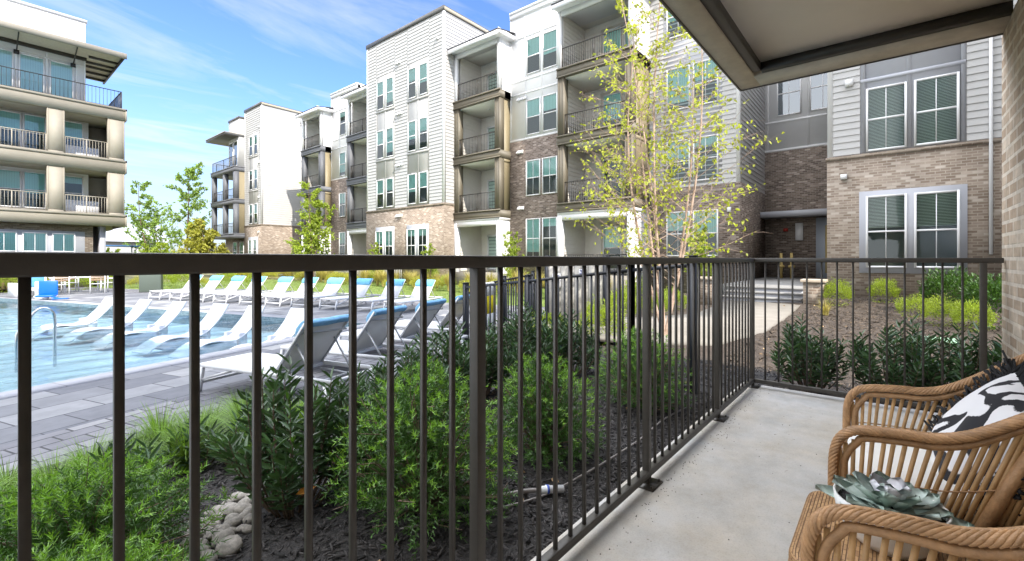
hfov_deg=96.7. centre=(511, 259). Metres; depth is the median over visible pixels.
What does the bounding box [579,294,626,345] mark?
lime shrub
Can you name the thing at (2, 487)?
spreading yew
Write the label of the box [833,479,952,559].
plant pot
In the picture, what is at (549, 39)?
window
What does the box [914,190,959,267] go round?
window
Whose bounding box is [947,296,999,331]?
lime shrub
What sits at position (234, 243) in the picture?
window
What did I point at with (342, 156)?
window
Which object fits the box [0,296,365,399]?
pool coping
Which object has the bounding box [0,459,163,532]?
spreading yew
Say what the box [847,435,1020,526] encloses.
seat cushion
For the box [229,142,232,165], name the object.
window
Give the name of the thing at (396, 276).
straw grass
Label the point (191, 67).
sky
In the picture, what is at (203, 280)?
gold shrub
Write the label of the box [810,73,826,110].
window
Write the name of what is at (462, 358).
laurel shrub
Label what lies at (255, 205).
window
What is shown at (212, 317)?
pool chaise
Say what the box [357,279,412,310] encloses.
sun lounger
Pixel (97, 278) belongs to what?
patio chair
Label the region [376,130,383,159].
window
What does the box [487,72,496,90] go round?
door
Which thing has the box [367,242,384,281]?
sapling
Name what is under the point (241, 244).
window
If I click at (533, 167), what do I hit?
window
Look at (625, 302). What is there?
lime shrub
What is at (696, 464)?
grit
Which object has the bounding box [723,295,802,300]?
step
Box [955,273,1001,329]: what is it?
dark shrub
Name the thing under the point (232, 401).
grass tuft
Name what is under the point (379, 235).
window
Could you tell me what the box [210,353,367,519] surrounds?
laurel shrub
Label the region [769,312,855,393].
laurel shrub
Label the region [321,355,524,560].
yew shrub
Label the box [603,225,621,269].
window
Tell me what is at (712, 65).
window
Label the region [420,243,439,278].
sapling
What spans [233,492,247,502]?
river rock
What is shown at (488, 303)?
beach towel
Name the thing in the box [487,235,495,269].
door
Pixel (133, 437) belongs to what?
grass tuft
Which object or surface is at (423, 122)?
window
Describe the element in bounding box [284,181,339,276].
young tree
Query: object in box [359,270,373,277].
straw grass
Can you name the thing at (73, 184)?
window
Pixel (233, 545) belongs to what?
river rock
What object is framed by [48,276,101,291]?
terrace table
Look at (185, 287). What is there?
sun lounger
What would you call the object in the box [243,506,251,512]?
river rock
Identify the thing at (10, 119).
window
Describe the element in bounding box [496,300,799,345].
path
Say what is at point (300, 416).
grass tuft
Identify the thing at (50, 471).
grass tuft
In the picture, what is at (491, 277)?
straw grass
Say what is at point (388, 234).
window
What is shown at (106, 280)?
lime shrub
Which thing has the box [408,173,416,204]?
window
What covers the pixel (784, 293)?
step
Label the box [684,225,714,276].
sapling
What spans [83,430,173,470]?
grass tuft
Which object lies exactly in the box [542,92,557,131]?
window
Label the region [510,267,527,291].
straw grass
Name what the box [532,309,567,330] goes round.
lime shrub
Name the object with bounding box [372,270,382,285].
straw grass
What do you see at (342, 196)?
window
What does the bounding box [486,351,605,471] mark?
yew shrub
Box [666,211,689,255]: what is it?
window
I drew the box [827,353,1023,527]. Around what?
rattan armchair
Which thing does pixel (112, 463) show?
grass tuft
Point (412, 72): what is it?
window
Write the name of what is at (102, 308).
pool chaise
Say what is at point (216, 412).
grass tuft
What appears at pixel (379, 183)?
window
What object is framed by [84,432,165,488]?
laurel sprig
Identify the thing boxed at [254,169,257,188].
window
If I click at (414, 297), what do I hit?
sun lounger
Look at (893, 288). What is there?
lime shrub
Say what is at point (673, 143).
window
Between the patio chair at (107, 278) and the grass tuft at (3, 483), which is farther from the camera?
the patio chair at (107, 278)
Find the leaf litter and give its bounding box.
[338,305,976,560]
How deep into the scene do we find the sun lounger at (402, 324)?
8.40 m
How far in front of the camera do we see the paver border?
4.69 m
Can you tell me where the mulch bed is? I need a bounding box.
[17,351,780,560]
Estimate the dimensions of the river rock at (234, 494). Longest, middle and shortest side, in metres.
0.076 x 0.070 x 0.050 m
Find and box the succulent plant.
[815,470,974,541]
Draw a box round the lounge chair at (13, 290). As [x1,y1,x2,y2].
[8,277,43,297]
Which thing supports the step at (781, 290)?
on the mulch slope
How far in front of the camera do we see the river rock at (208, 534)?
1.98 m
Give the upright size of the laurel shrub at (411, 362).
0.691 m
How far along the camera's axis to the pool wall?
14.42 m
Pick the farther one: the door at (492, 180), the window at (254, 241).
the window at (254, 241)
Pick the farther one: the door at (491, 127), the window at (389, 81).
the window at (389, 81)
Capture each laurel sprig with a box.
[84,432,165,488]
[156,414,229,473]
[204,410,251,464]
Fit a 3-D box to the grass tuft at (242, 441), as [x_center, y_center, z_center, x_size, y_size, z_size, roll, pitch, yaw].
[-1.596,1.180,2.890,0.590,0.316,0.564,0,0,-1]
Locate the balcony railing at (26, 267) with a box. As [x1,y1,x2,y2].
[0,251,1003,560]
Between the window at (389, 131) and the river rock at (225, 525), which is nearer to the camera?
the river rock at (225, 525)
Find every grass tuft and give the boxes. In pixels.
[0,443,101,486]
[0,452,60,498]
[0,465,56,498]
[17,428,131,474]
[67,443,169,477]
[81,399,215,458]
[82,425,161,452]
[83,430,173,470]
[132,409,231,473]
[138,395,235,452]
[181,384,267,429]
[181,397,234,428]
[184,391,298,452]
[200,388,263,416]
[213,424,301,462]
[275,396,318,428]
[811,299,834,314]
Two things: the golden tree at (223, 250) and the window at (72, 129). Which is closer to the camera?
the window at (72, 129)
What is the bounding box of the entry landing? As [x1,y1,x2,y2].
[723,277,826,294]
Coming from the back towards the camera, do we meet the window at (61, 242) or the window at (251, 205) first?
the window at (251, 205)
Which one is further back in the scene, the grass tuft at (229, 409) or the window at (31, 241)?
the window at (31, 241)
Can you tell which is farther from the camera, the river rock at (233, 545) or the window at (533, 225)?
the window at (533, 225)
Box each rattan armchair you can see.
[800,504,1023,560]
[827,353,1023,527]
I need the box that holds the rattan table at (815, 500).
[788,491,1022,560]
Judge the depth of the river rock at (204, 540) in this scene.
1.93 m
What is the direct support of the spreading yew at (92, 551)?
on the mulch bed
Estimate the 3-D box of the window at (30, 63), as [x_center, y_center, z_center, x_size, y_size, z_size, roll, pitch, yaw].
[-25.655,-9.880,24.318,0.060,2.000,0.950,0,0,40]
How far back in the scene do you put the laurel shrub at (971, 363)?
3.54 m
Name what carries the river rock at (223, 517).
on the mulch bed
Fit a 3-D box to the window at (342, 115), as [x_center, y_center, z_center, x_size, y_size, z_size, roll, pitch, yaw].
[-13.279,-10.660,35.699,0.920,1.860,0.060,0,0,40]
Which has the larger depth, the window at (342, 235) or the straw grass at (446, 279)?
the window at (342, 235)
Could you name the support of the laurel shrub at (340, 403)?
on the mulch bed
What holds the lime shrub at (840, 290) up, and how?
on the mulch slope
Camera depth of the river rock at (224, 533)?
1.92 m
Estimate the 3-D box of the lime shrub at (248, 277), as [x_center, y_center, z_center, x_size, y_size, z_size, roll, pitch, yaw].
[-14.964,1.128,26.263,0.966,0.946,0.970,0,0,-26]
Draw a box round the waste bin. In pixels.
[139,275,162,291]
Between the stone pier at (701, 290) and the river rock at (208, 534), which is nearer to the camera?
the river rock at (208, 534)
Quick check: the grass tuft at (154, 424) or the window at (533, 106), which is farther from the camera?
the window at (533, 106)
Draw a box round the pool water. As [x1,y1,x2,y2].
[0,301,295,390]
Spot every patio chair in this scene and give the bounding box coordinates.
[49,277,69,293]
[61,276,78,291]
[90,276,105,293]
[106,276,112,291]
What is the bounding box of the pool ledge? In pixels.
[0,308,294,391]
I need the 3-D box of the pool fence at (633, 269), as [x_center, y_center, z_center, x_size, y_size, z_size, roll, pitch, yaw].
[1.383,0.752,4.256,0.081,1.575,0.834,0,0,-29]
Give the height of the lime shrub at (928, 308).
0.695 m
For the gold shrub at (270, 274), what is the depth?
33.03 m
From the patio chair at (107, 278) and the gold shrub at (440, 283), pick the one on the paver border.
the patio chair at (107, 278)
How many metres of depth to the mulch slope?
8.81 m
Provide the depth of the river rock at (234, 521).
2.07 m
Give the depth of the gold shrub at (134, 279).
25.02 m
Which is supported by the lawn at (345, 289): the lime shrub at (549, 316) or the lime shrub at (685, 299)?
the lime shrub at (685, 299)
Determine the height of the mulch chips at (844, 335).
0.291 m
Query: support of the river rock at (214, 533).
on the mulch bed
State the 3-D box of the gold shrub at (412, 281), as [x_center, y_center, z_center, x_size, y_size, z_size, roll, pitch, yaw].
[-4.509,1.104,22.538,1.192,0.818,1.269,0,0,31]
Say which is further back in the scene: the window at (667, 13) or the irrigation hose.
the window at (667, 13)
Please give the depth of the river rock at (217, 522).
2.11 m
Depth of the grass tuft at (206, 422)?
3.45 m
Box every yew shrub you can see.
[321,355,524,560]
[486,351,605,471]
[589,325,697,414]
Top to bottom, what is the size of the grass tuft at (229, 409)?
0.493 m
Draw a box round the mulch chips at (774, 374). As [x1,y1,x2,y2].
[593,353,948,411]
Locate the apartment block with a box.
[0,0,126,289]
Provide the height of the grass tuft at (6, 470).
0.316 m
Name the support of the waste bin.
on the paver border
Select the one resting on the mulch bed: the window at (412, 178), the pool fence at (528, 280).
the pool fence at (528, 280)
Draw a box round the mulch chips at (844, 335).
[701,296,1001,387]
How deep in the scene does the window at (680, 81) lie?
19.88 m
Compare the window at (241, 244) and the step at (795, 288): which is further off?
the window at (241, 244)
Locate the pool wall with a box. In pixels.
[0,298,362,331]
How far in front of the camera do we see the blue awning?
47.40 m
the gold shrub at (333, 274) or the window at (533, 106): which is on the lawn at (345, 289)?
the gold shrub at (333, 274)
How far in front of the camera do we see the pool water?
9.70 m
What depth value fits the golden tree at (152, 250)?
39.98 m
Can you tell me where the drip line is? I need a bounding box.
[400,396,710,530]
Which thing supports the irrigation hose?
on the mulch bed
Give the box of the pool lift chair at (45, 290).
[35,281,69,299]
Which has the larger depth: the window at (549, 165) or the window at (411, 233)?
the window at (411, 233)
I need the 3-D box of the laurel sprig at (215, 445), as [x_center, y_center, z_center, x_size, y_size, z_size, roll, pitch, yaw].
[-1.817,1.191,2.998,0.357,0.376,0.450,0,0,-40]
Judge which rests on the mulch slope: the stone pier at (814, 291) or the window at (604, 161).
the stone pier at (814, 291)
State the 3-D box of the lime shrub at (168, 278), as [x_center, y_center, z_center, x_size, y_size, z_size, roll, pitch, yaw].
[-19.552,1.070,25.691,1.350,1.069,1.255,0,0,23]
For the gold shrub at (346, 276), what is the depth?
26.61 m
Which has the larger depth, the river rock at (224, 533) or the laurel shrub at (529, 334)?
the laurel shrub at (529, 334)
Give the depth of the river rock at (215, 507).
2.25 m
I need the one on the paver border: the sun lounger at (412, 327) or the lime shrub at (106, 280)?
the sun lounger at (412, 327)
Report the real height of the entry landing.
0.600 m
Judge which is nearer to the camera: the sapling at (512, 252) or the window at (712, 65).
the window at (712, 65)
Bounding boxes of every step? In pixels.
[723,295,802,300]
[723,297,802,302]
[727,285,802,289]
[727,287,802,292]
[727,290,802,294]
[727,292,802,297]
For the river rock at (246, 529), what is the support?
on the mulch bed
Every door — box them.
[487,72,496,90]
[487,125,494,149]
[487,179,494,209]
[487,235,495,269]
[816,217,826,277]
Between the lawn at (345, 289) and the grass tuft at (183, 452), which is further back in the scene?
the lawn at (345, 289)
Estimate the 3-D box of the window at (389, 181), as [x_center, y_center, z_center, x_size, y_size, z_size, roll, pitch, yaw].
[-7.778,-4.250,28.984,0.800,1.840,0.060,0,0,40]
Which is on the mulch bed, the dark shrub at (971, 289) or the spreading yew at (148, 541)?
the spreading yew at (148, 541)
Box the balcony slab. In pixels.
[531,382,942,560]
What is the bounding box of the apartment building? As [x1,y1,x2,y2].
[205,0,1017,301]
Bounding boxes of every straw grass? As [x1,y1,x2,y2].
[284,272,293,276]
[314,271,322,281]
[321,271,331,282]
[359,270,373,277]
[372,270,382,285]
[377,270,386,286]
[394,270,402,278]
[403,270,409,284]
[408,271,419,287]
[431,271,443,287]
[440,272,455,290]
[486,272,495,281]
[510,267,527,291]
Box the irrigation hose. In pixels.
[394,484,563,511]
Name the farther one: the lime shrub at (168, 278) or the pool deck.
the lime shrub at (168, 278)
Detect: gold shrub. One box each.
[127,275,138,287]
[186,276,207,285]
[263,272,277,279]
[293,273,302,280]
[326,272,343,279]
[328,271,348,283]
[343,274,359,283]
[408,275,429,287]
[430,278,444,289]
[458,278,469,290]
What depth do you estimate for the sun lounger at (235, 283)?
17.90 m
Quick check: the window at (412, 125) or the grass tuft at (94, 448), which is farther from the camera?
the window at (412, 125)
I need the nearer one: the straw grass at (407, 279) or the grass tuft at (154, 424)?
the grass tuft at (154, 424)
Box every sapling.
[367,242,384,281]
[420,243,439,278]
[501,231,527,287]
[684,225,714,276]
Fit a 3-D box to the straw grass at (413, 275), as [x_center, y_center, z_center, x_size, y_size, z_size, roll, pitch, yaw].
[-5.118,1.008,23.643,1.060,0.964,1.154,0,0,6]
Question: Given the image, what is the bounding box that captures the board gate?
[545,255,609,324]
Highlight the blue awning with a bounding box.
[106,245,139,252]
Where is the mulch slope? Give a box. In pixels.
[505,290,1001,412]
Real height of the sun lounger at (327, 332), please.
0.933 m
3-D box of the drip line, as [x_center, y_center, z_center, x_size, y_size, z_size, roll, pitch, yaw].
[0.666,1.152,2.798,2.842,0.029,0.240,0,0,-41]
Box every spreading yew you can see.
[0,446,237,560]
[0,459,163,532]
[0,470,55,557]
[0,522,212,560]
[91,538,188,560]
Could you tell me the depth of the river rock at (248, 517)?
2.08 m
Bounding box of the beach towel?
[486,282,493,330]
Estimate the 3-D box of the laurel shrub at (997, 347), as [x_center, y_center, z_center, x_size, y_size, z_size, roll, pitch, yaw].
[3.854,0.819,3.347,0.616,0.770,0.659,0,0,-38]
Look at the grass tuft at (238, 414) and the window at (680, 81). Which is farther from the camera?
the window at (680, 81)
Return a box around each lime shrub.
[0,278,17,292]
[62,276,93,289]
[96,276,112,287]
[163,274,177,286]
[168,274,188,287]
[217,273,238,283]
[244,273,251,285]
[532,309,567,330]
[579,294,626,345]
[610,285,635,313]
[621,279,651,301]
[651,287,667,314]
[664,286,686,309]
[823,277,854,306]
[865,275,902,302]
[894,292,935,317]
[918,293,966,326]
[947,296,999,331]
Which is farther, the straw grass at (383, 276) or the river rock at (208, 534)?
the straw grass at (383, 276)
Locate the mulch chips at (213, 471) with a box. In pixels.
[34,406,335,505]
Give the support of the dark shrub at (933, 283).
on the mulch slope
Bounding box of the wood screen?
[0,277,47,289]
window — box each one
[0,48,12,86]
[0,109,20,146]
[0,169,20,206]
[0,231,16,251]
[19,53,44,92]
[22,232,46,251]
[23,113,45,149]
[23,171,45,208]
[49,60,73,98]
[52,233,74,251]
[65,120,82,146]
[65,175,82,200]
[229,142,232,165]
[233,140,237,165]
[233,242,236,253]
[239,242,243,253]
[248,240,251,253]
[249,136,252,156]
[249,170,252,190]
[249,204,252,223]
[253,239,256,253]
[254,134,257,154]
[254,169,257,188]
[254,203,257,223]
[339,110,345,135]
[339,151,345,176]
[339,193,345,216]
[339,232,345,253]
[375,231,383,254]
[376,80,383,110]
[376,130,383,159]
[376,179,383,208]
[385,230,392,254]
[386,76,393,107]
[386,127,393,157]
[386,177,393,206]
[407,229,415,254]
[408,66,416,99]
[408,120,416,151]
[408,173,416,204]
[418,228,427,254]
[419,61,427,95]
[419,116,427,149]
[419,171,427,202]
[526,35,540,74]
[526,97,540,135]
[526,159,540,195]
[526,218,540,255]
[542,28,557,69]
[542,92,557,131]
[542,156,557,193]
[542,217,556,255]
[603,25,621,53]
[603,91,621,125]
[603,158,621,198]
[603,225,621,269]
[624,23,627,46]
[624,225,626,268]
[666,11,686,39]
[666,64,689,111]
[666,138,689,183]
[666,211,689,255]
[693,59,718,105]
[693,134,718,181]
[693,209,717,255]
[777,78,801,116]
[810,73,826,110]
[866,81,906,151]
[866,193,906,267]
[914,71,959,145]
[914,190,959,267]
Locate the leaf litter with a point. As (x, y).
(340, 489)
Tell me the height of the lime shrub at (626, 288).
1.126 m
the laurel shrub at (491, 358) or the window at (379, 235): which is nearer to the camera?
the laurel shrub at (491, 358)
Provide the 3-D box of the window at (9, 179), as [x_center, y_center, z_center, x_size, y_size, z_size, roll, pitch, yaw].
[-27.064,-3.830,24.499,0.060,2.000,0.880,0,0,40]
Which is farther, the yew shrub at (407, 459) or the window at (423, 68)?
the window at (423, 68)
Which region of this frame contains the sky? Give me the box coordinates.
[20,0,537,250]
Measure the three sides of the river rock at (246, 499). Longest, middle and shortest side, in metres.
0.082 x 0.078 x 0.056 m
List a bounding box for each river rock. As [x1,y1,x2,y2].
[200,526,214,536]
[200,538,208,544]
[200,545,210,553]
[200,549,218,560]
[203,529,216,540]
[208,504,226,516]
[209,520,220,527]
[211,529,224,538]
[211,529,234,549]
[213,513,224,521]
[215,535,243,557]
[218,523,232,528]
[221,503,237,516]
[224,513,238,520]
[224,516,242,526]
[229,492,239,499]
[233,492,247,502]
[233,502,251,513]
[236,524,247,532]
[238,497,251,503]
[238,511,249,518]
[241,525,251,533]
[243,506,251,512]
[243,513,251,523]
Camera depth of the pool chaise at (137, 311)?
11.00 m
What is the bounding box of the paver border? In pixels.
[0,287,544,477]
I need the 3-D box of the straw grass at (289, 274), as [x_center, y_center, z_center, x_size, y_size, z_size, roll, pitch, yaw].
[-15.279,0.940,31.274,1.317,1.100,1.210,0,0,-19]
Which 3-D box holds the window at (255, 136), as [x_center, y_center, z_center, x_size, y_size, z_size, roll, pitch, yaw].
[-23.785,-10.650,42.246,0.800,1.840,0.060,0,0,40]
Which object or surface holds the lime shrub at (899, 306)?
on the mulch slope
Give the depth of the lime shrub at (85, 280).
23.40 m
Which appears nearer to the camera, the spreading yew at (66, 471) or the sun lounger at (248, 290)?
the spreading yew at (66, 471)
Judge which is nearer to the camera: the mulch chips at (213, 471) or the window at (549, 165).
the mulch chips at (213, 471)
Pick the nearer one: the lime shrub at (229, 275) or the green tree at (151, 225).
the lime shrub at (229, 275)
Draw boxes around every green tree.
[122,180,179,252]
[152,161,218,249]
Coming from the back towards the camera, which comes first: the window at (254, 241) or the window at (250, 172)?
the window at (250, 172)
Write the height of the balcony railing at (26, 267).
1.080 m
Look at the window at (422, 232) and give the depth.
26.82 m
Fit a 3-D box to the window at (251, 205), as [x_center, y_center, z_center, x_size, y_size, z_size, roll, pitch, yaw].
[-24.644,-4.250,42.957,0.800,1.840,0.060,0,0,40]
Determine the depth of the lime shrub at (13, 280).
21.43 m
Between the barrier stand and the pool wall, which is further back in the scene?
the barrier stand
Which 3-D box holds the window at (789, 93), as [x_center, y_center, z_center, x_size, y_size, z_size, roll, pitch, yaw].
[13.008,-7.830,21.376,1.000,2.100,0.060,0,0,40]
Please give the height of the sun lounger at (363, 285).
0.920 m
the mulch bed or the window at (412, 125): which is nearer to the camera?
the mulch bed
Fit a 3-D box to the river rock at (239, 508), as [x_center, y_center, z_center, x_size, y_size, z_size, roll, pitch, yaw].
[-1.316,1.228,2.230,0.094,0.057,0.088,14,-7,10]
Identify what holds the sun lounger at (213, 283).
on the pool deck
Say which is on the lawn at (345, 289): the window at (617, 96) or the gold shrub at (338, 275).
the gold shrub at (338, 275)
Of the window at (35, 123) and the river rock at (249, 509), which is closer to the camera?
the river rock at (249, 509)
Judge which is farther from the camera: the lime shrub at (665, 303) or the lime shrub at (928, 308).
the lime shrub at (665, 303)
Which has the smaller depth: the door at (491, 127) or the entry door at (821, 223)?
the entry door at (821, 223)
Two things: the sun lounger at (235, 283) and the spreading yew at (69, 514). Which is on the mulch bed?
the spreading yew at (69, 514)
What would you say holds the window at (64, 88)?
in the apartment block
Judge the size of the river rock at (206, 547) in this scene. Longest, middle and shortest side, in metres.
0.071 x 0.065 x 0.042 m
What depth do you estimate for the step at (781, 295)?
13.94 m
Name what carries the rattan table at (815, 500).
on the balcony slab
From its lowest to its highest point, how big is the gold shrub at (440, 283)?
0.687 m
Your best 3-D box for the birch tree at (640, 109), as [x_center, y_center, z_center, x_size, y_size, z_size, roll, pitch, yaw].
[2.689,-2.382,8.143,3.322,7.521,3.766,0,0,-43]
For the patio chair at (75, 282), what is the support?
on the pool deck
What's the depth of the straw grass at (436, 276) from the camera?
23.40 m
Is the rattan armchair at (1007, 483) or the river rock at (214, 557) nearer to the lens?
the rattan armchair at (1007, 483)
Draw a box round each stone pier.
[700,276,711,304]
[800,279,827,305]
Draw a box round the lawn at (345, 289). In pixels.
[94,279,544,306]
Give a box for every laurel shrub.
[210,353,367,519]
[317,361,411,481]
[359,338,447,419]
[397,321,487,413]
[457,317,514,396]
[492,299,567,382]
[548,306,602,374]
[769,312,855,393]
[844,313,960,408]
[908,321,1001,406]
[976,333,1001,367]
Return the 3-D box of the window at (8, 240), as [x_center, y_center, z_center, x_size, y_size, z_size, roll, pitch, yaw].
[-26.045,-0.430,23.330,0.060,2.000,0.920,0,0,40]
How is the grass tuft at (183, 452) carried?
on the mulch bed
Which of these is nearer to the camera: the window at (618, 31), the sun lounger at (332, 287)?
the sun lounger at (332, 287)
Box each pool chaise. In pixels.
[32,297,112,338]
[57,299,151,342]
[89,301,186,348]
[132,303,228,353]
[168,305,265,358]
[230,308,303,348]
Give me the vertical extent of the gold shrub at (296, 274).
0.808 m
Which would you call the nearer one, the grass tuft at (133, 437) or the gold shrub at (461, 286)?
the grass tuft at (133, 437)
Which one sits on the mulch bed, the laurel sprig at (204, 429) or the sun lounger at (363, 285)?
the laurel sprig at (204, 429)
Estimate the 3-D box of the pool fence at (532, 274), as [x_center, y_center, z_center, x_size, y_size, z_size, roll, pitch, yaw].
[-0.142,1.077,8.857,0.075,1.645,2.898,0,0,26]
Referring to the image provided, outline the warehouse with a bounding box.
[106,223,168,252]
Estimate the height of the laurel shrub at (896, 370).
0.777 m
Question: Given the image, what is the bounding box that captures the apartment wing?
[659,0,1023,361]
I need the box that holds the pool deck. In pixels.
[0,290,496,445]
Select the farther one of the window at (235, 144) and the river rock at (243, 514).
the window at (235, 144)
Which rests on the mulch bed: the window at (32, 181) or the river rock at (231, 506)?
the river rock at (231, 506)
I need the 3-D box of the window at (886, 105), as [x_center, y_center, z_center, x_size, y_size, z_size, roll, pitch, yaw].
[11.082,-4.200,13.486,0.940,1.900,0.060,0,0,40]
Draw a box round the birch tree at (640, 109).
[565,0,784,334]
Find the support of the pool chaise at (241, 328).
in the pool water
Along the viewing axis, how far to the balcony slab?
2.12 m
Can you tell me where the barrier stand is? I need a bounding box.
[780,253,794,277]
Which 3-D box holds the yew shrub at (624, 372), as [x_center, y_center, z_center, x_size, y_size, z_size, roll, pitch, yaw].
[1.013,0.848,3.589,0.848,0.669,0.858,0,0,-19]
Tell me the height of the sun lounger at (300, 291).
0.920 m
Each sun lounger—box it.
[148,275,212,299]
[169,275,233,300]
[200,276,246,301]
[200,314,378,402]
[212,276,276,303]
[238,277,302,303]
[264,277,327,306]
[280,305,431,378]
[290,278,348,306]
[319,278,381,309]
[338,298,467,363]
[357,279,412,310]
[383,279,442,307]
[395,294,495,332]
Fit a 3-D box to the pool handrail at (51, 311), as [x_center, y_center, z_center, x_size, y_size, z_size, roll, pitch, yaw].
[-8.523,1.617,8.149,0.063,1.505,0.540,0,0,29]
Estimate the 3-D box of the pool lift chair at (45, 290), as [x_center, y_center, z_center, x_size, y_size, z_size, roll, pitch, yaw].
[-17.738,1.200,17.461,1.645,0.740,0.678,0,0,3]
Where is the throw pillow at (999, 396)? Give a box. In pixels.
[923,350,1023,518]
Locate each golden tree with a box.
[138,240,174,252]
[171,218,231,274]
[217,247,229,273]
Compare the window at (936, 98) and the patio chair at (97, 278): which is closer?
the window at (936, 98)
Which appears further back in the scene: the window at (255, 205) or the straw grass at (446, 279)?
the window at (255, 205)
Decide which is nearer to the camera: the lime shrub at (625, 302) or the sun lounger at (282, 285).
the lime shrub at (625, 302)
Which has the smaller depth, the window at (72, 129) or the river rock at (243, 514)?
the river rock at (243, 514)
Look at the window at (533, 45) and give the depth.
23.79 m
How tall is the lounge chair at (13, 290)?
0.950 m
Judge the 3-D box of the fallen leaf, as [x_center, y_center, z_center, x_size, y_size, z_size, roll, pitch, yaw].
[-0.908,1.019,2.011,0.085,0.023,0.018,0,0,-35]
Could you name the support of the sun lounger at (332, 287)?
on the pool deck
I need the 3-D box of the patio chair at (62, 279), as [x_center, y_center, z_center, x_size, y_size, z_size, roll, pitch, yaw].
[-20.116,1.140,20.236,0.520,0.860,0.550,0,0,30]
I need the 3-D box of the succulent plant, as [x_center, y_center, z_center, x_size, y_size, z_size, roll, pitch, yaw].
[0.757,0.481,0.917,0.212,0.081,0.220,0,0,13]
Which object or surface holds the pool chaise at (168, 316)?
in the pool water
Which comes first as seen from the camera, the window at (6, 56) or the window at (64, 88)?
the window at (6, 56)
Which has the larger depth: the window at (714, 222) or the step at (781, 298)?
the window at (714, 222)
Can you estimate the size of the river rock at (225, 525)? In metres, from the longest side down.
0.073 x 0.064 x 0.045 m
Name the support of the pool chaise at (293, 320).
in the pool water
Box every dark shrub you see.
[917,265,977,314]
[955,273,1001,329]
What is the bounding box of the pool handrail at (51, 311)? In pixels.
[14,307,56,372]
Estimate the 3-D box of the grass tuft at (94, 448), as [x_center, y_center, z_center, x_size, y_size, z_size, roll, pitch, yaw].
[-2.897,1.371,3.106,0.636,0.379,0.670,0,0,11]
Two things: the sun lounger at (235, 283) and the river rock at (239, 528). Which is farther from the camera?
the sun lounger at (235, 283)
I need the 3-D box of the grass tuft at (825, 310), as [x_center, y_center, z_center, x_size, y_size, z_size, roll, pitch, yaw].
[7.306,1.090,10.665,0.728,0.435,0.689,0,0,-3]
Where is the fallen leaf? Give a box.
[296,486,315,494]
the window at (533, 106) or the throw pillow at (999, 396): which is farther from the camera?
the window at (533, 106)
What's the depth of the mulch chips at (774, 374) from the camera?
4.71 m
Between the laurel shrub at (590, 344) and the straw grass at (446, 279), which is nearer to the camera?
the laurel shrub at (590, 344)
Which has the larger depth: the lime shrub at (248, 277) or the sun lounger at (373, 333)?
the lime shrub at (248, 277)
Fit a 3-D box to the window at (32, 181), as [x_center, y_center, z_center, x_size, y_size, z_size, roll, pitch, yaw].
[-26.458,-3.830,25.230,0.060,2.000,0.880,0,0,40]
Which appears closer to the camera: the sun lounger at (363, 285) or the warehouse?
the sun lounger at (363, 285)
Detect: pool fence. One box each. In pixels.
[463,269,626,370]
[467,271,534,341]
[631,255,697,394]
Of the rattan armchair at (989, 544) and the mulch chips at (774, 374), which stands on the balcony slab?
the rattan armchair at (989, 544)
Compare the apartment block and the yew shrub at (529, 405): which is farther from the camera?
the apartment block
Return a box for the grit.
[587,393,816,560]
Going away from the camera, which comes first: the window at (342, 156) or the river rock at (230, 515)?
the river rock at (230, 515)
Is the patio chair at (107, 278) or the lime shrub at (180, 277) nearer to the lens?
the patio chair at (107, 278)
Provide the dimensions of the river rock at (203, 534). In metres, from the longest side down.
0.086 x 0.071 x 0.049 m

